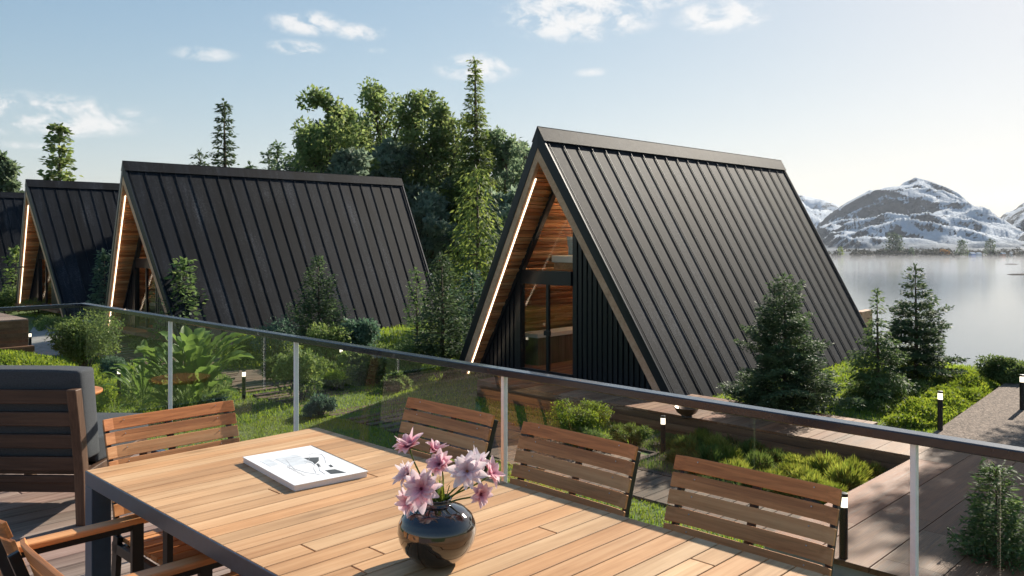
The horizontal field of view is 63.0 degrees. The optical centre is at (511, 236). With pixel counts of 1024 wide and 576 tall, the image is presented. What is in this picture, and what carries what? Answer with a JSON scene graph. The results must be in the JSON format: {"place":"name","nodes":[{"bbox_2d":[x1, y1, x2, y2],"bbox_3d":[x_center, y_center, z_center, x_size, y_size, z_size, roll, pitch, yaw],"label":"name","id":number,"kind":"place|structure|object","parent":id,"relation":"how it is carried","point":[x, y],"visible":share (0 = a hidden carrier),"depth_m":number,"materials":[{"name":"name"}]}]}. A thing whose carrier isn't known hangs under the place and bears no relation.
{"place":"outdoors","nodes":[
{"label":"outdoors","id":0,"kind":"place"},
{"bbox_2d":[28,320,100,355],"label":"paved path","id":1,"kind":"structure","parent":0,"point":[40,343],"depth_m":30.63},
{"bbox_2d":[50,352,302,425],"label":"lawn","id":2,"kind":"structure","parent":0,"point":[242,413],"depth_m":19.45,"materials":[{"name":"plant"}]},
{"bbox_2d":[18,311,464,375],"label":"lawn","id":3,"kind":"structure","parent":0,"point":[396,329],"depth_m":31.19,"materials":[{"name":"plant"}]},
{"bbox_2d":[97,339,801,531],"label":"garden path","id":4,"kind":"structure","parent":0,"point":[650,487],"depth_m":15.93,"materials":[{"name":"stone"}]},
{"bbox_2d":[0,282,995,548],"bbox_3d":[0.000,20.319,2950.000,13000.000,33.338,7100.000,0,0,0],"label":"ground","id":5,"kind":"structure","parent":0,"point":[344,416],"depth_m":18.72,"materials":[{"name":"plant"}]},
{"bbox_2d":[0,286,16,313],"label":"garden shrub","id":6,"kind":"object","parent":5,"relation":"on","point":[8,298],"visible":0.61,"depth_m":42.93,"materials":[{"name":"green plant"}]},
{"bbox_2d":[1,245,19,306],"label":"tree","id":7,"kind":"object","parent":5,"relation":"on","point":[14,252],"visible":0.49,"depth_m":44.52,"materials":[{"name":"green plant"}]},
{"bbox_2d":[0,192,24,293],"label":"frame house","id":8,"kind":"structure","parent":5,"relation":"on","point":[11,209],"depth_m":50.72,"materials":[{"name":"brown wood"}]},
{"bbox_2d":[0,149,24,192],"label":"leafy tree","id":9,"kind":"object","parent":5,"relation":"on","point":[9,173],"visible":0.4,"depth_m":55.72,"materials":[{"name":"green plant"}]},
{"bbox_2d":[0,313,34,352],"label":"raised deck","id":10,"kind":"structure","parent":5,"relation":"on","point":[14,332],"depth_m":22.77,"materials":[{"name":"wood"}]},
{"bbox_2d":[31,314,72,330],"bbox_3d":[-20.202,3.700,36.794,1.972,0.651,4.978,0,0,-27],"label":"planting","id":11,"kind":"object","parent":5,"relation":"on","point":[41,322],"visible":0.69,"depth_m":36.00,"materials":[{"name":"green plant"}]},
{"bbox_2d":[36,122,82,180],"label":"spruce tree","id":12,"kind":"object","parent":5,"relation":"on","point":[59,162],"visible":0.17,"depth_m":59.76,"materials":[{"name":"green plant"}]},
{"bbox_2d":[0,349,118,412],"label":"hedge","id":13,"kind":"object","parent":5,"relation":"on","point":[12,357],"visible":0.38,"depth_m":20.20,"materials":[{"name":"green plant"}]},
{"bbox_2d":[15,179,119,318],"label":"frame house","id":14,"kind":"structure","parent":5,"relation":"on","point":[67,231],"depth_m":40.59,"materials":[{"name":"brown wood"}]},
{"bbox_2d":[44,308,124,366],"bbox_3d":[-12.780,3.112,24.997,2.088,1.888,2.312,0,0,24],"label":"dense shrub","id":15,"kind":"object","parent":5,"relation":"on","point":[76,339],"visible":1,"depth_m":24.62,"materials":[{"name":"green plant"}]},
{"bbox_2d":[80,248,111,324],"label":"tree","id":16,"kind":"object","parent":5,"relation":"on","point":[105,257],"visible":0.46,"depth_m":35.48,"materials":[{"name":"green plant"}]},
{"bbox_2d":[98,355,127,377],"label":"garden shrub","id":17,"kind":"object","parent":5,"relation":"on","point":[108,364],"visible":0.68,"depth_m":23.34,"materials":[{"name":"green plant"}]},
{"bbox_2d":[100,339,176,409],"bbox_3d":[-8.408,3.200,19.291,1.957,1.585,1.547,0,0,0],"label":"broad leaved plant","id":18,"kind":"object","parent":5,"relation":"on","point":[141,381],"visible":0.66,"depth_m":19.18,"materials":[{"name":"green plant"}]},
{"bbox_2d":[103,385,249,419],"bbox_3d":[-7.149,3.580,18.536,3.002,0.789,2.596,0,0,0],"label":"strap leaf clump","id":19,"kind":"object","parent":5,"relation":"on","point":[183,403],"visible":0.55,"depth_m":18.30,"materials":[{"name":"green plant"}]},
{"bbox_2d":[148,256,208,343],"bbox_3d":[-11.329,2.371,28.594,1.965,3.458,2.186,0,0,0],"label":"tree","id":20,"kind":"object","parent":5,"relation":"on","point":[183,264],"visible":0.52,"depth_m":28.45,"materials":[{"name":"green plant"}]},
{"bbox_2d":[127,327,229,354],"bbox_3d":[-11.971,3.631,29.901,7.195,0.700,3.050,0,0,44],"label":"planting","id":21,"kind":"object","parent":5,"relation":"on","point":[136,342],"visible":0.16,"depth_m":28.95,"materials":[{"name":"green plant"}]},
{"bbox_2d":[125,368,233,405],"bbox_3d":[-8.379,3.749,21.217,2.664,0.648,6.023,0,0,-26],"label":"fern cover","id":22,"kind":"object","parent":5,"relation":"on","point":[223,386],"visible":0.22,"depth_m":20.43,"materials":[{"name":"green plant"}]},
{"bbox_2d":[129,325,253,404],"bbox_3d":[-7.173,3.024,18.991,2.588,1.912,2.482,0,0,0],"label":"broad leaved plant","id":23,"kind":"object","parent":5,"relation":"on","point":[197,371],"visible":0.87,"depth_m":18.60,"materials":[{"name":"green plant"}]},
{"bbox_2d":[208,98,239,166],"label":"spruce tree","id":24,"kind":"object","parent":5,"relation":"on","point":[224,162],"visible":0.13,"depth_m":61.89,"materials":[{"name":"green plant"}]},
{"bbox_2d":[222,350,292,369],"bbox_3d":[-7.685,3.725,25.757,2.469,0.491,2.553,0,0,-17],"label":"planting","id":25,"kind":"object","parent":5,"relation":"on","point":[250,361],"visible":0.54,"depth_m":24.90,"materials":[{"name":"green plant"}]},
{"bbox_2d":[103,160,440,347],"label":"frame house","id":26,"kind":"structure","parent":5,"relation":"on","point":[251,241],"depth_m":31.94,"materials":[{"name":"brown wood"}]},
{"bbox_2d":[246,315,300,355],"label":"garden shrub","id":27,"kind":"object","parent":5,"relation":"on","point":[277,345],"visible":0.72,"depth_m":25.84,"materials":[{"name":"green plant"}]},
{"bbox_2d":[260,352,287,379],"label":"garden shrub","id":28,"kind":"object","parent":5,"relation":"on","point":[265,367],"visible":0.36,"depth_m":22.57,"materials":[{"name":"green plant"}]},
{"bbox_2d":[269,118,324,171],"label":"leafy tree","id":29,"kind":"object","parent":5,"relation":"on","point":[277,166],"visible":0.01,"depth_m":49.30,"materials":[{"name":"green plant"}]},
{"bbox_2d":[270,346,326,399],"bbox_3d":[-5.155,3.291,20.178,1.403,1.378,1.265,0,0,0],"label":"garden shrub","id":30,"kind":"object","parent":5,"relation":"on","point":[308,370],"visible":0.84,"depth_m":19.88,"materials":[{"name":"green plant"}]},
{"bbox_2d":[281,254,355,350],"bbox_3d":[-6.509,2.223,27.522,2.838,3.339,2.285,0,0,0],"label":"fir tree","id":31,"kind":"object","parent":5,"relation":"on","point":[331,310],"visible":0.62,"depth_m":27.26,"materials":[{"name":"green plant"}]},
{"bbox_2d":[301,392,337,418],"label":"garden shrub","id":32,"kind":"object","parent":5,"relation":"on","point":[316,405],"visible":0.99,"depth_m":18.16,"materials":[{"name":"green plant"}]},
{"bbox_2d":[304,322,353,360],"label":"garden shrub","id":33,"kind":"object","parent":5,"relation":"on","point":[332,334],"visible":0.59,"depth_m":25.40,"materials":[{"name":"green plant"}]},
{"bbox_2d":[284,84,380,173],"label":"leafy tree","id":34,"kind":"object","parent":5,"relation":"on","point":[326,140],"visible":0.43,"depth_m":45.41,"materials":[{"name":"green plant"}]},
{"bbox_2d":[320,368,350,390],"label":"garden shrub","id":35,"kind":"object","parent":5,"relation":"on","point":[336,378],"visible":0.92,"depth_m":21.05,"materials":[{"name":"green plant"}]},
{"bbox_2d":[314,356,370,386],"bbox_3d":[-4.783,3.721,23.199,2.598,0.586,3.062,0,0,0],"label":"planting","id":36,"kind":"object","parent":5,"relation":"on","point":[331,364],"visible":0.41,"depth_m":22.86,"materials":[{"name":"green plant"}]},
{"bbox_2d":[317,145,373,175],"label":"understory tree","id":37,"kind":"object","parent":5,"relation":"on","point":[349,161],"visible":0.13,"depth_m":43.82,"materials":[{"name":"green plant"}]},
{"bbox_2d":[337,351,374,367],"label":"garden shrub","id":38,"kind":"object","parent":5,"relation":"on","point":[350,357],"visible":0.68,"depth_m":23.55,"materials":[{"name":"green plant"}]},
{"bbox_2d":[338,317,381,346],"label":"garden shrub","id":39,"kind":"object","parent":5,"relation":"on","point":[366,331],"visible":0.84,"depth_m":25.96,"materials":[{"name":"green plant"}]},
{"bbox_2d":[238,384,500,438],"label":"path grass","id":40,"kind":"structure","parent":5,"relation":"on","point":[366,401],"depth_m":19.52,"materials":[{"name":"plant"}]},
{"bbox_2d":[351,356,392,385],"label":"garden shrub","id":41,"kind":"object","parent":5,"relation":"on","point":[375,370],"visible":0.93,"depth_m":22.05,"materials":[{"name":"green plant"}]},
{"bbox_2d":[339,76,428,187],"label":"leafy tree","id":42,"kind":"object","parent":5,"relation":"on","point":[375,102],"visible":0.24,"depth_m":52.34,"materials":[{"name":"green plant"}]},
{"bbox_2d":[379,370,413,391],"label":"garden shrub","id":43,"kind":"object","parent":5,"relation":"on","point":[396,381],"visible":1,"depth_m":20.97,"materials":[{"name":"green plant"}]},
{"bbox_2d":[367,137,428,211],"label":"understory tree","id":44,"kind":"object","parent":5,"relation":"on","point":[385,146],"visible":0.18,"depth_m":49.22,"materials":[{"name":"green plant"}]},
{"bbox_2d":[385,342,424,370],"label":"garden shrub","id":45,"kind":"object","parent":5,"relation":"on","point":[395,362],"visible":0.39,"depth_m":23.11,"materials":[{"name":"green plant"}]},
{"bbox_2d":[366,143,457,256],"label":"leafy tree","id":46,"kind":"object","parent":5,"relation":"on","point":[402,161],"visible":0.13,"depth_m":49.26,"materials":[{"name":"green plant"}]},
{"bbox_2d":[394,267,435,354],"bbox_3d":[-2.822,2.381,24.488,1.314,3.040,1.351,0,0,0],"label":"young conifer","id":47,"kind":"object","parent":5,"relation":"on","point":[409,324],"visible":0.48,"depth_m":24.42,"materials":[{"name":"green plant"}]},
{"bbox_2d":[381,87,463,194],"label":"leafy tree","id":48,"kind":"object","parent":5,"relation":"on","point":[419,104],"visible":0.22,"depth_m":51.18,"materials":[{"name":"green plant"}]},
{"bbox_2d":[410,190,463,294],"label":"understory tree","id":49,"kind":"object","parent":5,"relation":"on","point":[428,212],"visible":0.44,"depth_m":45.30,"materials":[{"name":"green plant"}]},
{"bbox_2d":[405,251,472,369],"bbox_3d":[-2.075,2.129,23.658,2.242,3.490,2.291,0,0,27],"label":"fir tree","id":50,"kind":"object","parent":5,"relation":"on","point":[426,346],"visible":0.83,"depth_m":23.63,"materials":[{"name":"green plant"}]},
{"bbox_2d":[420,357,462,378],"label":"garden shrub","id":51,"kind":"object","parent":5,"relation":"on","point":[428,369],"visible":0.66,"depth_m":22.17,"materials":[{"name":"green plant"}]},
{"bbox_2d":[397,101,496,297],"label":"leafy tree","id":52,"kind":"object","parent":5,"relation":"on","point":[442,152],"visible":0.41,"depth_m":50.05,"materials":[{"name":"green plant"}]},
{"bbox_2d":[440,269,484,342],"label":"fir tree","id":53,"kind":"object","parent":5,"relation":"on","point":[471,309],"visible":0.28,"depth_m":28.33,"materials":[{"name":"green plant"}]},
{"bbox_2d":[425,164,506,327],"bbox_3d":[-1.242,0.992,33.033,4.843,7.801,4.123,0,0,23],"label":"spruce tree","id":54,"kind":"object","parent":5,"relation":"on","point":[478,264],"visible":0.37,"depth_m":32.74,"materials":[{"name":"green plant"}]},
{"bbox_2d":[440,56,507,296],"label":"spruce tree","id":55,"kind":"object","parent":5,"relation":"on","point":[480,152],"visible":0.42,"depth_m":47.70,"materials":[{"name":"green plant"}]},
{"bbox_2d":[455,184,517,292],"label":"understory tree","id":56,"kind":"object","parent":5,"relation":"on","point":[504,205],"visible":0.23,"depth_m":43.59,"materials":[{"name":"green plant"}]},
{"bbox_2d":[320,353,658,443],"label":"lawn","id":57,"kind":"structure","parent":5,"relation":"on","point":[522,413],"depth_m":20.28,"materials":[{"name":"plant"}]},
{"bbox_2d":[466,125,529,244],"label":"leafy tree","id":58,"kind":"object","parent":5,"relation":"on","point":[507,151],"visible":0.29,"depth_m":49.23,"materials":[{"name":"green plant"}]},
{"bbox_2d":[546,398,614,432],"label":"round bush","id":59,"kind":"object","parent":5,"relation":"on","point":[587,413],"visible":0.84,"depth_m":15.80,"materials":[{"name":"green plant"}]},
{"bbox_2d":[481,382,826,446],"bbox_3d":[3.025,3.942,18.082,8.780,0.795,2.030,0,0,44],"label":"terrace base","id":60,"kind":"object","parent":5,"relation":"on","point":[663,414],"visible":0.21,"depth_m":16.62,"materials":[{"name":"black wood"}]},
{"bbox_2d":[477,376,877,443],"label":"terrace boards","id":61,"kind":"object","parent":60,"relation":"on","point":[797,431],"visible":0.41,"depth_m":16.64,"materials":[{"name":"wood"}]},
{"bbox_2d":[477,382,909,471],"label":"terrace fascia","id":62,"kind":"structure","parent":60,"relation":"attached to","point":[674,425],"depth_m":16.23,"materials":[{"name":"wood"}]},
{"bbox_2d":[459,126,879,396],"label":"frame house","id":63,"kind":"structure","parent":5,"relation":"on","point":[669,268],"depth_m":21.64,"materials":[{"name":"metal"}]},
{"bbox_2d":[716,272,864,414],"bbox_3d":[5.657,2.275,17.168,2.675,3.155,2.588,0,0,-34],"label":"fir tree","id":64,"kind":"object","parent":5,"relation":"on","point":[786,370],"visible":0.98,"depth_m":16.83,"materials":[{"name":"green plant"}]},
{"bbox_2d":[765,453,886,575],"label":"walkway base","id":65,"kind":"object","parent":5,"relation":"on","point":[838,570],"visible":0.06,"depth_m":9.12,"materials":[{"name":"wood"}]},
{"bbox_2d":[774,434,1023,575],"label":"walkway","id":66,"kind":"structure","parent":65,"relation":"on","point":[879,525],"depth_m":10.56,"materials":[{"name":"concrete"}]},
{"bbox_2d":[839,492,847,559],"bbox_3d":[3.612,3.173,9.099,0.092,0.774,0.092,0,0,0],"label":"bollard lamp","id":67,"kind":"object","parent":66,"relation":"on","point":[843,536],"visible":0.79,"depth_m":9.06,"materials":[{"name":"black metal"}]},
{"bbox_2d":[834,288,918,400],"bbox_3d":[8.082,2.490,18.487,1.590,2.748,1.502,0,0,0],"label":"young conifer","id":68,"kind":"object","parent":5,"relation":"on","point":[878,376],"visible":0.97,"depth_m":18.38,"materials":[{"name":"green plant"}]},
{"bbox_2d":[838,373,964,413],"bbox_3d":[9.027,3.567,19.921,5.970,0.407,2.406,0,0,-43],"label":"ground cover","id":69,"kind":"object","parent":5,"relation":"on","point":[924,383],"visible":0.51,"depth_m":18.69,"materials":[{"name":"green plant"}]},
{"bbox_2d":[874,263,970,377],"bbox_3d":[10.258,2.258,21.012,2.546,3.268,2.205,0,0,-29],"label":"fir tree","id":70,"kind":"object","parent":5,"relation":"on","point":[905,330],"visible":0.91,"depth_m":20.75,"materials":[{"name":"green plant"}]},
{"bbox_2d":[883,373,999,428],"bbox_3d":[9.550,3.490,18.340,1.207,0.538,6.302,0,0,41],"label":"lit hedge","id":71,"kind":"object","parent":5,"relation":"on","point":[960,393],"visible":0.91,"depth_m":17.39,"materials":[{"name":"green plant"}]},
{"bbox_2d":[938,457,1023,574],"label":"young fir","id":72,"kind":"object","parent":5,"relation":"on","point":[1009,551],"visible":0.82,"depth_m":9.04,"materials":[{"name":"green plant"}]},
{"bbox_2d":[974,353,1023,384],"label":"round bush","id":73,"kind":"object","parent":5,"relation":"on","point":[1003,369],"visible":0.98,"depth_m":20.29,"materials":[{"name":"green plant"}]},
{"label":"deck base","id":74,"kind":"structure","parent":5,"relation":"on","visible":0},
{"bbox_2d":[0,452,229,575],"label":"deck","id":75,"kind":"structure","parent":74,"relation":"on","point":[27,515],"depth_m":4.80,"materials":[{"name":"wood"}]},
{"bbox_2d":[0,365,150,525],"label":"lounge chair","id":76,"kind":"object","parent":75,"relation":"on","point":[51,419],"visible":0.79,"depth_m":4.72,"materials":[{"name":"brown wood"}]},
{"bbox_2d":[0,514,216,575],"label":"slatted armchair","id":77,"kind":"object","parent":75,"relation":"on","point":[198,565],"visible":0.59,"depth_m":2.73,"materials":[{"name":"brown wood"}]},
{"bbox_2d":[7,538,240,575],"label":"slatted armchair","id":78,"kind":"object","parent":75,"relation":"on","point":[39,565],"visible":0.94,"depth_m":2.00,"materials":[{"name":"brown wood"}]},
{"bbox_2d":[102,400,239,575],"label":"slatted armchair","id":79,"kind":"object","parent":75,"relation":"on","point":[161,547],"visible":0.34,"depth_m":3.47,"materials":[{"name":"brown wood"}]},
{"bbox_2d":[395,397,497,472],"bbox_3d":[-0.470,1.192,3.472,0.582,0.901,0.630,0,0,44],"label":"slatted armchair","id":80,"kind":"object","parent":75,"relation":"on","point":[451,425],"visible":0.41,"depth_m":3.64,"materials":[{"name":"brown wood"}]},
{"bbox_2d":[85,427,826,575],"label":"dining table","id":81,"kind":"object","parent":75,"relation":"on","point":[225,506],"visible":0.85,"depth_m":2.60,"materials":[{"name":"brown wood"}]},
{"bbox_2d":[243,445,367,490],"bbox_3d":[-0.795,0.877,3.193,0.295,0.026,0.485,0,0,-39],"label":"notebook","id":82,"kind":"object","parent":81,"relation":"on","point":[302,468],"visible":1,"depth_m":3.14,"materials":[{"name":"paper"}]},
{"bbox_2d":[397,494,476,568],"bbox_3d":[-0.205,0.801,2.285,0.217,0.177,0.217,0,0,0],"label":"vase","id":83,"kind":"object","parent":81,"relation":"on","point":[437,535],"visible":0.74,"depth_m":2.21,"materials":[{"name":"black ceramic"}]},
{"bbox_2d":[393,428,422,474],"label":"flower","id":84,"kind":"object","parent":83,"relation":"in","point":[406,443],"visible":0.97,"depth_m":2.31,"materials":[{"name":"pink plant"}]},
{"bbox_2d":[403,469,442,514],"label":"flower","id":85,"kind":"object","parent":83,"relation":"in","point":[420,491],"visible":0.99,"depth_m":2.21,"materials":[{"name":"pink plant"}]},
{"bbox_2d":[426,448,451,480],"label":"flower","id":86,"kind":"object","parent":83,"relation":"in","point":[439,461],"visible":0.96,"depth_m":2.28,"materials":[{"name":"pink plant"}]},
{"bbox_2d":[442,450,487,500],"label":"flower","id":87,"kind":"object","parent":83,"relation":"in","point":[466,471],"visible":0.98,"depth_m":2.24,"materials":[{"name":"pink plant"}]},
{"bbox_2d":[450,482,492,508],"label":"flower","id":88,"kind":"object","parent":83,"relation":"in","point":[482,494],"visible":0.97,"depth_m":2.26,"materials":[{"name":"pink plant"}]},
{"bbox_2d":[446,456,505,499],"bbox_3d":[-0.118,0.679,2.300,0.201,0.140,0.082,0,0,0],"label":"flower","id":89,"kind":"object","parent":83,"relation":"in","point":[494,473],"visible":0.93,"depth_m":2.30,"materials":[{"name":"pink plant"}]},
{"bbox_2d":[0,303,1023,575],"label":"glass railing","id":90,"kind":"object","parent":75,"relation":"on","point":[914,439],"visible":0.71,"depth_m":3.19,"materials":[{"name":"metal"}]},
{"bbox_2d":[509,421,640,517],"bbox_3d":[0.049,1.192,2.964,0.630,0.901,0.582,0,0,-44],"label":"slatted armchair","id":91,"kind":"object","parent":75,"relation":"on","point":[576,470],"visible":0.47,"depth_m":3.12,"materials":[{"name":"brown wood"}]},
{"bbox_2d":[663,455,841,575],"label":"slatted armchair","id":92,"kind":"object","parent":75,"relation":"on","point":[752,515],"visible":0.73,"depth_m":2.61,"materials":[{"name":"brown wood"}]},
{"bbox_2d":[0,0,1023,216],"label":"sky","id":93,"kind":"structure","parent":0,"point":[854,98],"materials":[{"name":"blue"}]},
{"bbox_2d":[430,257,1023,366],"bbox_3d":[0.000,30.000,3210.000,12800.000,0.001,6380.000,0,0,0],"label":"lake water","id":94,"kind":"structure","parent":0,"point":[985,297],"depth_m":441.91,"materials":[{"name":"grey liquid"}]},
{"bbox_2d":[630,432,876,503],"bbox_3d":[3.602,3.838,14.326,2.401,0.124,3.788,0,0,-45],"label":"grass","id":95,"kind":"structure","parent":0,"point":[648,446],"depth_m":14.33,"materials":[{"name":"green plant"}]},
{"bbox_2d":[608,421,653,444],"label":"shrub","id":96,"kind":"object","parent":95,"relation":"on","point":[630,433],"visible":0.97,"depth_m":15.56,"materials":[{"name":"green plant"}]},
{"bbox_2d":[670,431,702,453],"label":"grass tuft","id":97,"kind":"object","parent":95,"relation":"on","point":[690,442],"visible":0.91,"depth_m":15.13,"materials":[{"name":"green plant"}]},
{"bbox_2d":[690,441,727,462],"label":"grass tuft","id":98,"kind":"object","parent":95,"relation":"on","point":[712,453],"visible":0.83,"depth_m":14.25,"materials":[{"name":"green plant"}]},
{"bbox_2d":[734,436,767,455],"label":"grass tuft","id":99,"kind":"object","parent":95,"relation":"on","point":[752,444],"visible":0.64,"depth_m":14.79,"materials":[{"name":"green plant"}]},
{"bbox_2d":[743,448,775,469],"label":"grass tuft","id":100,"kind":"object","parent":95,"relation":"on","point":[761,460],"visible":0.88,"depth_m":13.92,"materials":[{"name":"green plant"}]},
{"bbox_2d":[805,450,840,476],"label":"grass tuft","id":101,"kind":"object","parent":95,"relation":"on","point":[821,462],"visible":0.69,"depth_m":13.62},
{"bbox_2d":[823,457,869,489],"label":"grass tuft","id":102,"kind":"object","parent":95,"relation":"on","point":[849,476],"visible":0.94,"depth_m":12.93,"materials":[{"name":"plant"}]},
{"bbox_2d":[798,194,839,225],"bbox_3d":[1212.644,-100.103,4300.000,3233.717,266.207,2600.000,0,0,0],"label":"snowy ridge","id":103,"kind":"structure","parent":0,"point":[819,210],"depth_m":4057.81,"materials":[{"name":"snow"}]},
{"bbox_2d":[713,393,936,432],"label":"lawn","id":104,"kind":"structure","parent":0,"point":[929,430],"depth_m":16.82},
{"bbox_2d":[742,350,1000,425],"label":"lawn","id":105,"kind":"structure","parent":0,"point":[871,412],"depth_m":21.58,"materials":[{"name":"plant"}]},
{"bbox_2d":[815,177,1023,248],"bbox_3d":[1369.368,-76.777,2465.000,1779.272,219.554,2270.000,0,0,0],"label":"snowy mountain","id":106,"kind":"structure","parent":0,"point":[917,213],"depth_m":1946.38,"materials":[{"name":"snow"}]},
{"bbox_2d":[826,247,1023,256],"bbox_3d":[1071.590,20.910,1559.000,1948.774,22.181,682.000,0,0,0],"label":"shore","id":107,"kind":"structure","parent":0,"point":[846,254],"depth_m":1361.04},
{"bbox_2d":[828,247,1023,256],"bbox_3d":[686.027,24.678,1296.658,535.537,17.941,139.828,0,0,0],"label":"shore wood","id":108,"kind":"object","parent":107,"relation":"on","point":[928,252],"visible":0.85,"depth_m":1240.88,"materials":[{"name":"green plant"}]},
{"bbox_2d":[933,382,1023,446],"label":"gravel path","id":109,"kind":"structure","parent":0,"point":[996,415],"depth_m":15.87,"materials":[{"name":"gravel"}]},
{"bbox_2d":[1000,202,1023,240],"bbox_3d":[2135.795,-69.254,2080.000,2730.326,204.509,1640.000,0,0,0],"label":"rocky hill","id":110,"kind":"structure","parent":0,"point":[1015,217],"depth_m":1915.09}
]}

